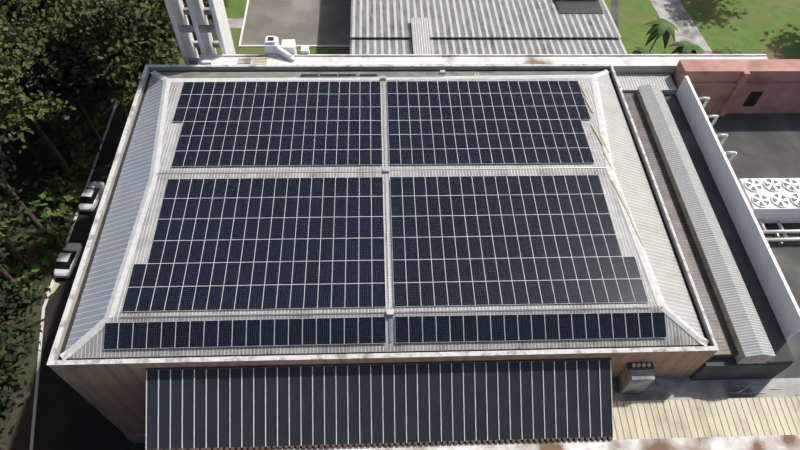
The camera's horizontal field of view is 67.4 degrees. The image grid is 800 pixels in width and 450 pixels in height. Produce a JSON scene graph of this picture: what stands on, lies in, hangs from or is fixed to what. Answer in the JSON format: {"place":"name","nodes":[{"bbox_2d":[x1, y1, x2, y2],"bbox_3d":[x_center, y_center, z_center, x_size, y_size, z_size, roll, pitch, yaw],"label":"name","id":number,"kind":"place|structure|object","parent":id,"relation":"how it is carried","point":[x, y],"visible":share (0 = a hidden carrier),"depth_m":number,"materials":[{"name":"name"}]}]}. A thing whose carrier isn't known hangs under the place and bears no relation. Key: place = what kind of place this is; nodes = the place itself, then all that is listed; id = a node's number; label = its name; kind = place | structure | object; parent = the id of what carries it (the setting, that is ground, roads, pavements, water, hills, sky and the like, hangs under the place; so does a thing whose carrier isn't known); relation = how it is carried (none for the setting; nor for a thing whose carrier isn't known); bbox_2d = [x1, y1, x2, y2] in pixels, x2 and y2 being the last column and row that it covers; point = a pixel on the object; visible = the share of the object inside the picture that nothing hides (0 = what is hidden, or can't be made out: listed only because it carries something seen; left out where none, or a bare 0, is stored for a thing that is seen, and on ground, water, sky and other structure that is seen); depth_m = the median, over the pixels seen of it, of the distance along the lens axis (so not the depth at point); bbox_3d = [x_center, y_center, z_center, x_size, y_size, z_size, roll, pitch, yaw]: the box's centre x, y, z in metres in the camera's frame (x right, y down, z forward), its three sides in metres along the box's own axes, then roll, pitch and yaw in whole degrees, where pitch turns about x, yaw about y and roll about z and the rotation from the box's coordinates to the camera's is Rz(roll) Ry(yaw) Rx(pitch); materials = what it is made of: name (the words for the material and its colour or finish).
{"place":"outdoors","nodes":[
{"label":"outdoors","id":0,"kind":"place"},
{"bbox_2d":[0,91,132,449],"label":"road","id":1,"kind":"structure","parent":0,"point":[55,411],"depth_m":57.53,"materials":[{"name":"grey asphalt"}]},
{"bbox_2d":[54,243,81,277],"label":"car","id":2,"kind":"object","parent":1,"relation":"on","point":[67,259],"visible":0.96,"depth_m":65.19,"materials":[{"name":"white metal"}]},
{"bbox_2d":[78,181,104,211],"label":"car","id":3,"kind":"object","parent":1,"relation":"on","point":[91,195],"visible":1,"depth_m":70.46,"materials":[{"name":"white metal"}]},
{"bbox_2d":[202,36,309,64],"bbox_3d":[-14.585,-16.640,61.974,10.500,4.910,3.100,-1,54,-2],"label":"ventilation unit","id":4,"kind":"object","parent":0,"point":[287,49],"visible":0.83,"depth_m":60.69,"materials":[{"name":"white metal"}]},
{"bbox_2d":[0,0,556,449],"bbox_3d":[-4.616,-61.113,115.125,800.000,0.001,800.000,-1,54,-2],"label":"ground","id":5,"kind":"structure","parent":0,"point":[24,158],"depth_m":73.95,"materials":[{"name":"green plant"}]},
{"bbox_2d":[0,0,213,449],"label":"trees","id":6,"kind":"object","parent":5,"relation":"on","point":[30,80],"depth_m":63.90,"materials":[{"name":"green plant"}]},
{"bbox_2d":[173,0,351,64],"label":"back yard","id":7,"kind":"structure","parent":5,"relation":"on","point":[319,26],"depth_m":92.72,"materials":[{"name":"grey concrete"}]},
{"bbox_2d":[164,0,235,64],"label":"tower","id":8,"kind":"structure","parent":7,"relation":"on","point":[197,11],"depth_m":59.84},
{"bbox_2d":[145,358,613,449],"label":"awning","id":9,"kind":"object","parent":5,"relation":"on","point":[310,406],"visible":1,"depth_m":42.60,"materials":[{"name":"dark painted metal sheet"},{"name":"steel"}]},
{"bbox_2d":[612,397,799,439],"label":"corrugated roof","id":10,"kind":"structure","parent":9,"relation":"attached to","point":[690,418],"depth_m":44.76,"materials":[{"name":"beige metal"}]},
{"bbox_2d":[47,64,718,442],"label":"building","id":11,"kind":"structure","parent":5,"relation":"on","point":[113,390],"depth_m":44.81,"materials":[{"name":"concrete"}]},
{"bbox_2d":[65,71,704,358],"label":"roof","id":12,"kind":"structure","parent":11,"relation":"on","point":[125,207],"depth_m":48.42,"materials":[{"name":"grey metal"}]},
{"bbox_2d":[60,69,708,359],"bbox_3d":[-1.097,-3.696,51.018,46.351,1.490,30.778,-1,54,-2],"label":"flashing","id":13,"kind":"object","parent":12,"relation":"on","point":[112,315],"visible":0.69,"depth_m":47.64,"materials":[{"name":"grey metal"}]},
{"bbox_2d":[120,70,648,341],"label":"conduits","id":14,"kind":"object","parent":12,"relation":"on","point":[389,312],"visible":0.88,"depth_m":45.40,"materials":[{"name":"silver metal"}]},
{"bbox_2d":[103,74,666,349],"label":"solar panels","id":15,"kind":"object","parent":12,"relation":"on","point":[208,255],"visible":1,"depth_m":47.42,"materials":[{"name":"black glass"}]},
{"bbox_2d":[475,72,643,245],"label":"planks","id":16,"kind":"object","parent":12,"relation":"on","point":[625,205],"visible":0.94,"depth_m":52.04,"materials":[{"name":"brown wood"}]},
{"bbox_2d":[198,54,767,75],"bbox_3d":[8.968,-11.819,68.696,59.060,17.610,1.726,-1,54,-2],"label":"ledge","id":17,"kind":"object","parent":5,"relation":"on","point":[644,63],"visible":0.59,"depth_m":61.87,"materials":[{"name":"white concrete"}]},
{"bbox_2d":[612,377,799,400],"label":"concrete pavement","id":18,"kind":"structure","parent":5,"relation":"on","point":[673,388],"depth_m":46.47,"materials":[{"name":"grey concrete"}]},
{"bbox_2d":[616,362,799,395],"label":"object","id":19,"kind":"structure","parent":18,"relation":"on","point":[635,378],"depth_m":44.37,"materials":[{"name":"white metal"}]},
{"bbox_2d":[616,74,799,379],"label":"neighboring building","id":20,"kind":"structure","parent":5,"relation":"on","point":[765,145],"depth_m":53.36,"materials":[{"name":"grey concrete"}]},
{"bbox_2d":[636,84,775,363],"bbox_3d":[25.682,-1.926,52.616,2.256,1.800,29.200,-1,54,-2],"label":"monitor","id":21,"kind":"object","parent":20,"relation":"on","point":[746,329],"visible":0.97,"depth_m":49.77,"materials":[{"name":"beige corrugated metal"}]},
{"bbox_2d":[699,97,799,245],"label":"plant","id":22,"kind":"object","parent":20,"relation":"on","point":[774,200],"visible":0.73,"depth_m":55.12,"materials":[{"name":"silver metal"}]},
{"bbox_2d":[671,59,799,115],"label":"pink building","id":23,"kind":"structure","parent":5,"relation":"on","point":[748,86],"depth_m":61.67,"materials":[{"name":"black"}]},
{"bbox_2d":[350,0,627,53],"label":"corrugated roof","id":24,"kind":"structure","parent":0,"point":[483,27],"depth_m":77.74,"materials":[{"name":"grey metal"}]},
{"bbox_2d":[270,435,799,449],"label":"ground","id":25,"kind":"structure","parent":0,"point":[779,442],"depth_m":43.02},
{"bbox_2d":[604,0,799,58],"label":"lawn","id":26,"kind":"structure","parent":0,"point":[770,29],"depth_m":95.68,"materials":[{"name":"green plant"}]},
{"bbox_2d":[632,18,745,53],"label":"palm","id":27,"kind":"object","parent":26,"relation":"on","point":[663,28],"depth_m":77.17,"materials":[{"name":"green plant"}]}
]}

